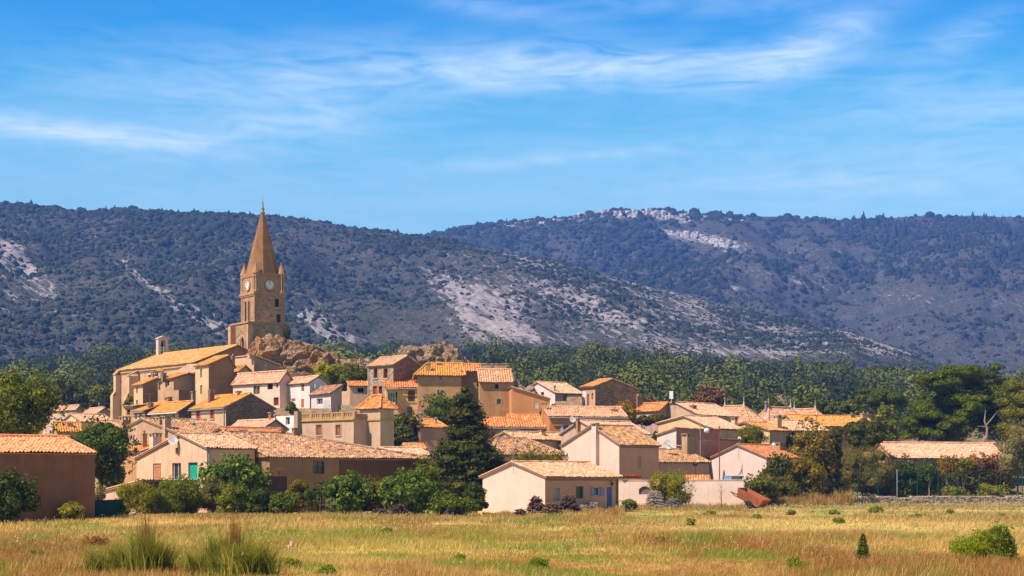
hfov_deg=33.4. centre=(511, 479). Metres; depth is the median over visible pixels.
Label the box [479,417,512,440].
house
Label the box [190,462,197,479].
door
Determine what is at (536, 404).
window
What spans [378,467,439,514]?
shrub
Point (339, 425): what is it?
window
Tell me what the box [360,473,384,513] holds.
shrub
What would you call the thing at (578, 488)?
window
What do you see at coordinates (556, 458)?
shrub
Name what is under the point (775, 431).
house
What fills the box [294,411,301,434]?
pillar
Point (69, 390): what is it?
cypress
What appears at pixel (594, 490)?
window
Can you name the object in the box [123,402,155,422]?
house
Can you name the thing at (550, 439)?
house
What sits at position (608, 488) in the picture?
door
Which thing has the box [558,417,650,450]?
house
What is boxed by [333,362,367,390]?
tree
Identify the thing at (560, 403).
stone wall
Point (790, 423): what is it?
house
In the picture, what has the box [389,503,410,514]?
wood heap
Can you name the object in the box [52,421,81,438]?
house
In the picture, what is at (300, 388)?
house
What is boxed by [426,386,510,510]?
conifer
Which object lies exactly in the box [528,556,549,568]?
shrub
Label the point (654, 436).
shrub
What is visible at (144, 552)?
grass tussock
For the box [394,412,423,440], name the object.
tree
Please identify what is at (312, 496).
shrub
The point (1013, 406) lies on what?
umbrella pine
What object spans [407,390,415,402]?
window
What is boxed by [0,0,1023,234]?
sky
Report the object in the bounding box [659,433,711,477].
house
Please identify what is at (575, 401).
stone wall
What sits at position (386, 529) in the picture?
shrub
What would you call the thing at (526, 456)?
shrub
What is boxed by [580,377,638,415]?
stone house
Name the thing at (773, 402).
tree
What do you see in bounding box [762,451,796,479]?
shrub
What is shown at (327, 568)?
shrub
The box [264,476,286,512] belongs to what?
garden wall
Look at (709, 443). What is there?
house
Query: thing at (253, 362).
house
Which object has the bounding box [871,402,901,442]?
tree
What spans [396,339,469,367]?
rock outcrop
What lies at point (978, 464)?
tree
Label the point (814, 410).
house
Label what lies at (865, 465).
shrub
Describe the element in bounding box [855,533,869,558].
conifer sapling
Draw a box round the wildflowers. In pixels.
[2,501,1023,560]
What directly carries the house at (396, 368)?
on the ground at (972, 439)
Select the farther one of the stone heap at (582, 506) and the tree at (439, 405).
the tree at (439, 405)
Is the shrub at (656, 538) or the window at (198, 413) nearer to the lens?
the shrub at (656, 538)
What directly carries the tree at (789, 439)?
on the ground at (972, 439)
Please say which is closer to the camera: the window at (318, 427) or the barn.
the barn
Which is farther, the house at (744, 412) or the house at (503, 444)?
the house at (744, 412)
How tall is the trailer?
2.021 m
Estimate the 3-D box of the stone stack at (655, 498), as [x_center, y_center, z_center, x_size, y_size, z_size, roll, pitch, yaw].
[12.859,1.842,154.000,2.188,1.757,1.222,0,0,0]
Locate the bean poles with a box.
[320,498,334,512]
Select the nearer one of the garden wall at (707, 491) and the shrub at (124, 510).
the shrub at (124, 510)
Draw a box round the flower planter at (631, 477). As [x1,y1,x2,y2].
[621,474,641,479]
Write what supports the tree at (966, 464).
on the ground at (972, 439)
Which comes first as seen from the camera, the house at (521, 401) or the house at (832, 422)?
the house at (521, 401)
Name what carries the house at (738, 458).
on the ground at (972, 439)
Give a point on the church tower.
(262, 294)
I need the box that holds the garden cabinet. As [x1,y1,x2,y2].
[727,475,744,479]
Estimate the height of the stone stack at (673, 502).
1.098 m
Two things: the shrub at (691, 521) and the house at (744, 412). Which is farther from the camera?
the house at (744, 412)
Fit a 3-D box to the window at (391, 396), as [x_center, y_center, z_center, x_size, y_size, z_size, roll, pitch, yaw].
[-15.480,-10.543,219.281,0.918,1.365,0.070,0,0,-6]
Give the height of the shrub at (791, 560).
0.600 m
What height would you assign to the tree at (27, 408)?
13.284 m
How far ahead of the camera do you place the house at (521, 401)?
206.13 m
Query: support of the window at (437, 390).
in the house at (435, 377)
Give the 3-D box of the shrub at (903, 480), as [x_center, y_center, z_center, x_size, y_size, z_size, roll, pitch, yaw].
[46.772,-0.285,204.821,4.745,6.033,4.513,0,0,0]
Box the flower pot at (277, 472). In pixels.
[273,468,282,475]
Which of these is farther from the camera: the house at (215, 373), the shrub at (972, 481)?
the house at (215, 373)
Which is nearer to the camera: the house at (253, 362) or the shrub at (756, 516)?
the shrub at (756, 516)
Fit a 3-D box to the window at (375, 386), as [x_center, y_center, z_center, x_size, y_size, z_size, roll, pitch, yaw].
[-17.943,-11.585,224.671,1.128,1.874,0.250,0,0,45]
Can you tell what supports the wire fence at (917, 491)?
on the ground at (972, 439)
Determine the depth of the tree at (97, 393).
349.40 m
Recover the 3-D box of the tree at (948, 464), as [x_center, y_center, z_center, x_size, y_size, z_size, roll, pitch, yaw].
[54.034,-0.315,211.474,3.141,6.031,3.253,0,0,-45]
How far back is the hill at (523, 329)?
1273.09 m
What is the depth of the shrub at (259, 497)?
126.64 m
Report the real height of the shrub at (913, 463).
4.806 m
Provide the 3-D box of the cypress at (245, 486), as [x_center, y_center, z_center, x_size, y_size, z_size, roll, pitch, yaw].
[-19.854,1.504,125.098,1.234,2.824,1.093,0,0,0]
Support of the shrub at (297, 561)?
on the ground at (972, 439)
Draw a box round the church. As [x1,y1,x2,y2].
[110,333,247,419]
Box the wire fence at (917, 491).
[763,468,1023,500]
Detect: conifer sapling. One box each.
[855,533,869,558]
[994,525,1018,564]
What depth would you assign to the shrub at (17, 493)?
102.91 m
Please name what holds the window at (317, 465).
in the house at (293, 455)
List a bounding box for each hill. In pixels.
[0,204,942,371]
[429,210,1023,374]
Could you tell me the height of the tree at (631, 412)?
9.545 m
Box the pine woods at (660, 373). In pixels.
[0,335,1023,446]
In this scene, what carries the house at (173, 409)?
on the ground at (972, 439)
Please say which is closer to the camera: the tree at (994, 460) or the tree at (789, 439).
the tree at (789, 439)
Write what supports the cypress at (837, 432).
on the ground at (972, 439)
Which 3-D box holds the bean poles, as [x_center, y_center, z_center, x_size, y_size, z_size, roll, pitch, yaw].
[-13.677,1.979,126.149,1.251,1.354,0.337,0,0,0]
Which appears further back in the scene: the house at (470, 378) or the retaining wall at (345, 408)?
the house at (470, 378)
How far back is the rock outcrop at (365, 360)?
241.19 m
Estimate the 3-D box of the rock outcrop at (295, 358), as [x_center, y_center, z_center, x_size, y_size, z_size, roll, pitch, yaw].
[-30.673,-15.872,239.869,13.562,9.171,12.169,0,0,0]
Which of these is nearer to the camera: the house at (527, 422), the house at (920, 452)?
the house at (527, 422)
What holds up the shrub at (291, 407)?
on the ground at (972, 439)
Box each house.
[43,404,83,434]
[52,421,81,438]
[62,413,111,430]
[83,403,109,417]
[91,419,118,427]
[119,416,219,465]
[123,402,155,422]
[124,430,167,482]
[130,393,172,421]
[131,371,158,404]
[134,432,257,512]
[147,391,195,417]
[156,368,194,400]
[172,358,194,390]
[188,390,276,425]
[193,350,236,404]
[210,426,287,432]
[220,428,430,511]
[231,365,292,407]
[231,412,289,430]
[234,364,252,378]
[235,353,280,372]
[287,375,329,407]
[302,411,366,445]
[308,384,342,411]
[346,379,367,405]
[355,394,397,447]
[366,350,421,396]
[379,446,432,463]
[383,380,416,416]
[412,361,466,418]
[415,412,448,462]
[460,363,480,404]
[477,363,512,416]
[478,428,622,512]
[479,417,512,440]
[488,430,562,462]
[491,430,560,449]
[506,403,547,430]
[508,386,550,413]
[532,381,581,404]
[538,405,628,432]
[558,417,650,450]
[559,423,661,479]
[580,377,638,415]
[636,401,667,440]
[637,394,652,406]
[655,410,743,442]
[655,427,720,458]
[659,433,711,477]
[666,391,739,422]
[684,474,710,479]
[706,441,799,487]
[720,438,739,451]
[723,397,763,422]
[738,414,794,452]
[758,395,798,419]
[763,419,828,459]
[782,411,871,458]
[793,401,822,414]
[875,441,1005,495]
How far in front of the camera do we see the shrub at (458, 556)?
57.39 m
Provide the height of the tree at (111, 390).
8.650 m
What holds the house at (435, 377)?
on the ground at (972, 439)
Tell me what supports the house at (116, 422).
on the ground at (972, 439)
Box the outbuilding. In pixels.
[102,479,200,513]
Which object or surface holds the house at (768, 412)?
on the ground at (972, 439)
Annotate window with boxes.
[154,464,160,478]
[174,463,180,479]
[196,407,200,418]
[209,409,214,419]
[240,335,244,347]
[313,461,322,473]
[315,423,321,435]
[318,398,322,404]
[335,423,341,435]
[357,388,362,392]
[372,385,377,393]
[373,367,377,378]
[378,385,382,393]
[383,367,388,378]
[388,393,394,402]
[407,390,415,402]
[436,389,444,398]
[495,398,501,403]
[534,402,538,409]
[554,488,558,499]
[561,424,570,431]
[576,486,581,497]
[591,487,603,495]
[638,457,640,467]
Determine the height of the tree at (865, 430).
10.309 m
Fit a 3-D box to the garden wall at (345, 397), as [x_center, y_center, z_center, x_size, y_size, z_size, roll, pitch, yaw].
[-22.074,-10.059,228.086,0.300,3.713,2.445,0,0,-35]
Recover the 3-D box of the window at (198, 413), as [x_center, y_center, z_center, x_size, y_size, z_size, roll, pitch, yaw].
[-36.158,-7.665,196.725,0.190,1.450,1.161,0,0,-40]
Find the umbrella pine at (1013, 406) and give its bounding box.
[993,378,1023,440]
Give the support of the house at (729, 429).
on the ground at (972, 439)
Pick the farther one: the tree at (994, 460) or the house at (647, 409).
the house at (647, 409)
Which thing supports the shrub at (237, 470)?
on the ground at (972, 439)
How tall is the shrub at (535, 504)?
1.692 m
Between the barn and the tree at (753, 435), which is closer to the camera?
the barn
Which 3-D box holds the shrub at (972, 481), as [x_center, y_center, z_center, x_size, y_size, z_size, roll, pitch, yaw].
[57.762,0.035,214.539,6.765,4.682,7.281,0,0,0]
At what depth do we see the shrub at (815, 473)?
183.09 m
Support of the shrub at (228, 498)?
on the ground at (972, 439)
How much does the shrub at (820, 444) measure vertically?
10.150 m
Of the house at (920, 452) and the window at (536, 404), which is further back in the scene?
the house at (920, 452)
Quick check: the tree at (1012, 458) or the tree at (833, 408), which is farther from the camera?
the tree at (833, 408)
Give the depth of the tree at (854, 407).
283.28 m
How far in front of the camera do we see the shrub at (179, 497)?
125.30 m
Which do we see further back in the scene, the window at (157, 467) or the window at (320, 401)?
the window at (320, 401)
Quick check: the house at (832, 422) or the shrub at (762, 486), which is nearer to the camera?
the shrub at (762, 486)
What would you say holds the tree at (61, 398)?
on the ground at (972, 439)
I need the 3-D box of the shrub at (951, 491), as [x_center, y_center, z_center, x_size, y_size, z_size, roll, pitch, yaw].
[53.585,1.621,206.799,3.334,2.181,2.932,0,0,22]
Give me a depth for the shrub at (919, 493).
205.57 m
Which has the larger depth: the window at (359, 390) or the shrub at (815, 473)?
the window at (359, 390)
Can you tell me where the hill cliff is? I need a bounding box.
[504,208,745,247]
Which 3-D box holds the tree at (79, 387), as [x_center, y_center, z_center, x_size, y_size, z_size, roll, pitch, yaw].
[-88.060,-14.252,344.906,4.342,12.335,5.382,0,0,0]
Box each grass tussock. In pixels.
[73,509,200,575]
[174,508,305,575]
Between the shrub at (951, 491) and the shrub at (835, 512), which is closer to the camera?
the shrub at (835, 512)
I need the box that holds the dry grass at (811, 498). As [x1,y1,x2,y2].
[96,487,1023,518]
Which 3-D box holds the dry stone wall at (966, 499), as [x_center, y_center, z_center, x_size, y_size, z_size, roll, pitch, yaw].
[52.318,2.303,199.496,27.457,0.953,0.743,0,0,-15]
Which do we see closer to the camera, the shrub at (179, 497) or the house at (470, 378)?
the shrub at (179, 497)
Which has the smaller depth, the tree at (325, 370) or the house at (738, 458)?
the house at (738, 458)
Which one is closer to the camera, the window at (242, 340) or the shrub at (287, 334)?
the window at (242, 340)
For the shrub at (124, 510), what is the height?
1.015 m
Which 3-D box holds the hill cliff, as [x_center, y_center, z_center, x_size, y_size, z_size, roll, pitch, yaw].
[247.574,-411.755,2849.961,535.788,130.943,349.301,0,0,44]
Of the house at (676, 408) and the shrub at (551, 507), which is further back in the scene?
the house at (676, 408)
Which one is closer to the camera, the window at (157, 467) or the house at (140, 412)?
the window at (157, 467)
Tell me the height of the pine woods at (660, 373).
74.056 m
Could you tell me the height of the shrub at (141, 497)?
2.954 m
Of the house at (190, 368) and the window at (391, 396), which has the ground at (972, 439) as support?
the house at (190, 368)
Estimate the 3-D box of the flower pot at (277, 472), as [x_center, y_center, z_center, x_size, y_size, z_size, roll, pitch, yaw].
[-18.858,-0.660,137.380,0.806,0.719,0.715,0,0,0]
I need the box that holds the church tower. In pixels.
[228,200,289,348]
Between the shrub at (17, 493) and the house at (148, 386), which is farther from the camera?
the house at (148, 386)
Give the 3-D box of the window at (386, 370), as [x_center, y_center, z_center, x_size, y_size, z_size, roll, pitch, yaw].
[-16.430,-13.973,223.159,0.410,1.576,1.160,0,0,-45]
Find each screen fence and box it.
[95,499,122,517]
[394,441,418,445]
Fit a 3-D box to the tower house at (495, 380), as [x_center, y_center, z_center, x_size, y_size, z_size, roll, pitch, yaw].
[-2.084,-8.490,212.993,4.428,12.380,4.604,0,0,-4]
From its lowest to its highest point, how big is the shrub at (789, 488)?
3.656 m
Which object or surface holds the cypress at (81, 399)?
on the ground at (972, 439)
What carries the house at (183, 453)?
on the ground at (972, 439)
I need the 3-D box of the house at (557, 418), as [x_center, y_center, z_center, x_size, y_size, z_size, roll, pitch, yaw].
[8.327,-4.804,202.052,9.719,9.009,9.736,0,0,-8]
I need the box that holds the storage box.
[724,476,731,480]
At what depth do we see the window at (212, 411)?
194.36 m
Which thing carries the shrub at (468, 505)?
on the ground at (972, 439)
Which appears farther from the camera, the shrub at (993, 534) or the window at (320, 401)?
the window at (320, 401)
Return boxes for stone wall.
[555,401,566,405]
[567,397,583,405]
[855,496,1023,503]
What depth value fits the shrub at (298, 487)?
133.33 m
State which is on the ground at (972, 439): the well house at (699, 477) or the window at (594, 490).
the well house at (699, 477)
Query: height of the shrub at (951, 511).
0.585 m
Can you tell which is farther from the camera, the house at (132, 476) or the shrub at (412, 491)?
the house at (132, 476)
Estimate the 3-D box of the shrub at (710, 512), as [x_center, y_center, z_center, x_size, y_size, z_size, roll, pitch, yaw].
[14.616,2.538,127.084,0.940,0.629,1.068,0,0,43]
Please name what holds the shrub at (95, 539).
on the ground at (972, 439)
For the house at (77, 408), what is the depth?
264.36 m
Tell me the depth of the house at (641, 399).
233.75 m
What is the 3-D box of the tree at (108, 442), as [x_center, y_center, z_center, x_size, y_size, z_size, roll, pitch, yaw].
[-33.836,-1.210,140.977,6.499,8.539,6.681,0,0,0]
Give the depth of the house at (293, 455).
147.25 m
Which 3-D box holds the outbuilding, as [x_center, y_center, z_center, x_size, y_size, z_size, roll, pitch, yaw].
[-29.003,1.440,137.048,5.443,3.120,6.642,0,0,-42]
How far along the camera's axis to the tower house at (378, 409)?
182.82 m
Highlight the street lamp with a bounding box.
[704,426,719,480]
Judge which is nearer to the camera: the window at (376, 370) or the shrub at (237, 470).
the shrub at (237, 470)
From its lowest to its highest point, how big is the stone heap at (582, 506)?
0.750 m
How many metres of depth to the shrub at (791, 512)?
130.76 m
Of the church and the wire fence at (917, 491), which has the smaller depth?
the wire fence at (917, 491)
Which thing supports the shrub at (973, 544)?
on the ground at (972, 439)
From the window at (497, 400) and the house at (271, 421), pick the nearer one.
the house at (271, 421)
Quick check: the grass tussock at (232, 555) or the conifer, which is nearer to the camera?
the grass tussock at (232, 555)
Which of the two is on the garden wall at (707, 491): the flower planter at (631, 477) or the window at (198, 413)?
the flower planter at (631, 477)
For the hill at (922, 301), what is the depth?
2210.08 m
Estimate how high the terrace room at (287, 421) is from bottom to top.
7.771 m
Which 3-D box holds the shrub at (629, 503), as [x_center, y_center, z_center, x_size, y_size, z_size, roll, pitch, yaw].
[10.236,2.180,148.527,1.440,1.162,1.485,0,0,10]
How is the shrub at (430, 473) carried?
on the ground at (972, 439)
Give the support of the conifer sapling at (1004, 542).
on the ground at (972, 439)
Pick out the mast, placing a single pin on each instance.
(700, 440)
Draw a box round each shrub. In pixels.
[0,465,40,523]
[29,549,47,556]
[55,500,85,520]
[81,534,109,546]
[95,483,105,499]
[115,478,160,514]
[119,504,130,514]
[122,395,133,408]
[153,473,204,514]
[196,452,272,513]
[197,476,226,513]
[214,480,246,513]
[245,485,276,513]
[266,490,301,513]
[284,401,297,412]
[284,479,308,513]
[284,557,302,567]
[285,327,291,339]
[303,480,332,512]
[316,564,336,574]
[321,469,377,513]
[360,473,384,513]
[374,481,387,508]
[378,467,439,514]
[381,527,392,532]
[411,455,442,512]
[426,490,478,514]
[451,554,465,560]
[462,482,488,512]
[509,444,549,459]
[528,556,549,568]
[542,449,569,460]
[559,494,581,511]
[621,498,637,509]
[646,468,695,505]
[651,431,656,439]
[655,536,666,543]
[686,518,695,525]
[701,510,716,515]
[744,470,778,503]
[752,514,762,518]
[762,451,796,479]
[767,472,803,499]
[784,556,806,569]
[785,447,827,495]
[785,509,795,514]
[789,415,838,493]
[822,467,849,496]
[828,509,840,514]
[832,517,845,523]
[835,440,903,497]
[868,505,884,512]
[880,483,901,497]
[884,453,921,495]
[901,466,954,495]
[903,460,918,493]
[907,488,926,497]
[940,484,967,495]
[945,509,954,514]
[947,468,997,495]
[948,532,996,564]
[971,518,1018,555]
[972,482,1009,496]
[984,454,1015,494]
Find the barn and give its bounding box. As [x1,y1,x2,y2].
[0,434,97,521]
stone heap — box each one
[580,504,591,509]
[588,502,598,508]
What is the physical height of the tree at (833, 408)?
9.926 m
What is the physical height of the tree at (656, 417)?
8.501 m
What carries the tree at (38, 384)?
on the ground at (972, 439)
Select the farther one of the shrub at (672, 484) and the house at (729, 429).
the house at (729, 429)
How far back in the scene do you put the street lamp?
186.94 m
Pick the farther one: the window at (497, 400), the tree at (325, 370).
the tree at (325, 370)
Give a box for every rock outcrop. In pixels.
[246,333,338,384]
[338,353,395,390]
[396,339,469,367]
[512,372,537,392]
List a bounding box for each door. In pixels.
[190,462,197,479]
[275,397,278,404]
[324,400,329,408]
[407,407,411,416]
[583,391,585,404]
[607,487,610,509]
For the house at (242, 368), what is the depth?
223.11 m
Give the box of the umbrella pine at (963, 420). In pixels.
[898,363,1009,441]
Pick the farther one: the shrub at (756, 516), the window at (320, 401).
the window at (320, 401)
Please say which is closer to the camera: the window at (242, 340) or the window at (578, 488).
the window at (578, 488)
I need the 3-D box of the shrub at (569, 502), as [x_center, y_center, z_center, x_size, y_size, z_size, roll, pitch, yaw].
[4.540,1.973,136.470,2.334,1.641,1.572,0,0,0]
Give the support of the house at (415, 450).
on the ground at (972, 439)
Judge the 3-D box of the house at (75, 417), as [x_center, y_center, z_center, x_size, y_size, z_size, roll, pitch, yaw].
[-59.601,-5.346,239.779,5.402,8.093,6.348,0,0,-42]
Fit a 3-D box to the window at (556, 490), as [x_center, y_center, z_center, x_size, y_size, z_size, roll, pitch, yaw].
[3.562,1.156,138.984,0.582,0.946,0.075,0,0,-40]
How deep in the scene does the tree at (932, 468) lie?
210.63 m
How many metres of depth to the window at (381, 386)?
223.99 m
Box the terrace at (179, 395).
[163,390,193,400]
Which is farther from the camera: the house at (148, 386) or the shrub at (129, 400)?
the shrub at (129, 400)
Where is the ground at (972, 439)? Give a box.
[1,368,1023,575]
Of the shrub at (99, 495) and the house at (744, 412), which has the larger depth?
the house at (744, 412)
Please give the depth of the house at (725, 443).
196.47 m
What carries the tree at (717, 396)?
on the ground at (972, 439)
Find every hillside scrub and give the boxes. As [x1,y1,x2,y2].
[0,200,940,371]
[420,206,1023,374]
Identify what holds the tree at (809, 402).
on the ground at (972, 439)
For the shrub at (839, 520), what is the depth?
103.97 m
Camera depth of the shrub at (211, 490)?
126.43 m
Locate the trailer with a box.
[730,487,770,508]
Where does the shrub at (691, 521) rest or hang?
on the ground at (972, 439)
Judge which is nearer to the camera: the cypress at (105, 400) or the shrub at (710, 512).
the shrub at (710, 512)
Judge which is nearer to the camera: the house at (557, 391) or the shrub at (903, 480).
the shrub at (903, 480)
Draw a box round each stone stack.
[644,491,666,508]
[666,498,682,507]
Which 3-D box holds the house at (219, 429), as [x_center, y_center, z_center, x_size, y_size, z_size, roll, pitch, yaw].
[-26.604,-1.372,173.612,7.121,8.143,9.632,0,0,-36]
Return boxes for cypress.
[63,381,73,404]
[73,393,88,408]
[102,395,108,408]
[236,481,248,512]
[828,433,835,494]
[833,428,842,480]
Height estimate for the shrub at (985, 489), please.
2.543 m
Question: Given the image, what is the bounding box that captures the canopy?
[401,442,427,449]
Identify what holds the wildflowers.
on the ground at (972, 439)
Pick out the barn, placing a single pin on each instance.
(61, 468)
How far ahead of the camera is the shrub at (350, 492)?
126.83 m
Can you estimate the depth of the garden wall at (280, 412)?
203.66 m
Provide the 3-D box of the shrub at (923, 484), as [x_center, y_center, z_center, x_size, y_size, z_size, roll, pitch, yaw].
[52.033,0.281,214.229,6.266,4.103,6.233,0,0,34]
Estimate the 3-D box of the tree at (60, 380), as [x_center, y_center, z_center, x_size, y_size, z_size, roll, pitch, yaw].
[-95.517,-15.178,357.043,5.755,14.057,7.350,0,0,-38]
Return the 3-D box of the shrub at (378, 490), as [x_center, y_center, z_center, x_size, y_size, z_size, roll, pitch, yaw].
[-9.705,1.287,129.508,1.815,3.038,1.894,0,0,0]
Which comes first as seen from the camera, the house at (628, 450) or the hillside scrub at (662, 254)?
the house at (628, 450)
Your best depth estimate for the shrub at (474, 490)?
130.50 m
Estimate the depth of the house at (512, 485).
141.24 m
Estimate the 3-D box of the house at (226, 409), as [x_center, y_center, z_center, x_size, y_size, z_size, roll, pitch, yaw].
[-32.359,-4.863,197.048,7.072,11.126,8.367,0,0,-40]
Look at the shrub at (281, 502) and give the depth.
126.36 m
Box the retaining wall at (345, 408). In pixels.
[338,405,359,415]
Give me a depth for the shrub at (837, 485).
191.27 m
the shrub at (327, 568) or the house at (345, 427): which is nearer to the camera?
the shrub at (327, 568)
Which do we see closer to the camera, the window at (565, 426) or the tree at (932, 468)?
the window at (565, 426)
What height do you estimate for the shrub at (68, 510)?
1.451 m
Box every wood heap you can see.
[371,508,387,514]
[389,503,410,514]
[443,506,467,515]
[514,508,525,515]
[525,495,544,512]
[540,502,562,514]
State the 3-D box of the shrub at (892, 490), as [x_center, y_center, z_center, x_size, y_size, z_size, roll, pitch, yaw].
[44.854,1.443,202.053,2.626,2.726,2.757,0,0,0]
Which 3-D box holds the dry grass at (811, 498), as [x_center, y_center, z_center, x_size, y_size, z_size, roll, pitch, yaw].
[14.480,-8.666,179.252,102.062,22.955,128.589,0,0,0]
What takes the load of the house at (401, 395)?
on the ground at (972, 439)
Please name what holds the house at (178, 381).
on the ground at (972, 439)
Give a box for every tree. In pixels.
[0,367,68,434]
[25,375,49,388]
[46,374,66,403]
[49,387,62,401]
[65,379,85,404]
[66,414,142,487]
[84,384,110,408]
[108,387,112,408]
[313,362,342,384]
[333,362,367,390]
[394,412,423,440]
[418,391,457,426]
[616,400,639,424]
[634,415,651,429]
[646,412,666,432]
[690,384,728,406]
[735,423,769,443]
[758,398,784,413]
[782,426,795,447]
[785,394,827,414]
[823,401,847,414]
[840,399,870,414]
[842,418,886,495]
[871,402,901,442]
[918,459,939,485]
[936,454,962,486]
[954,454,973,489]
[965,451,991,495]
[968,410,996,441]
[985,452,1006,484]
[993,417,1023,495]
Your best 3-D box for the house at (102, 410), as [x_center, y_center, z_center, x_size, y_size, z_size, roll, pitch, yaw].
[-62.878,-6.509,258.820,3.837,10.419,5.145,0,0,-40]
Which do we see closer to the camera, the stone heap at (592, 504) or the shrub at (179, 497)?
the shrub at (179, 497)
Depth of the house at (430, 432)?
190.56 m
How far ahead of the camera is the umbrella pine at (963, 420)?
234.02 m
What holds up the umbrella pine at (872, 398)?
on the ground at (972, 439)
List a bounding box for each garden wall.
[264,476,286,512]
[274,408,332,416]
[342,391,348,404]
[619,479,743,506]
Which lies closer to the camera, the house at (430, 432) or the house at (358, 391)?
the house at (430, 432)
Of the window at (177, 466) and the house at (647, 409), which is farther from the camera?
the house at (647, 409)
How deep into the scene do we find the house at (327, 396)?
205.96 m
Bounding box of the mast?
[698,424,700,455]
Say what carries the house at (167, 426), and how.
on the ground at (972, 439)
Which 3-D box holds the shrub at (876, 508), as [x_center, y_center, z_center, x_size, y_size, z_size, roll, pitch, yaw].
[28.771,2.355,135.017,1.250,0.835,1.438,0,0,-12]
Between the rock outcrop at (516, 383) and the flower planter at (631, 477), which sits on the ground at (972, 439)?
the rock outcrop at (516, 383)
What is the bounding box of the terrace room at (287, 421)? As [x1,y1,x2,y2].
[276,415,308,432]
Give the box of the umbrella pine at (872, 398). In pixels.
[854,387,915,413]
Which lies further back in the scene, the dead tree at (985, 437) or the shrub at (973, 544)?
the dead tree at (985, 437)
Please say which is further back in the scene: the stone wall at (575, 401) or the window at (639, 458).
the stone wall at (575, 401)

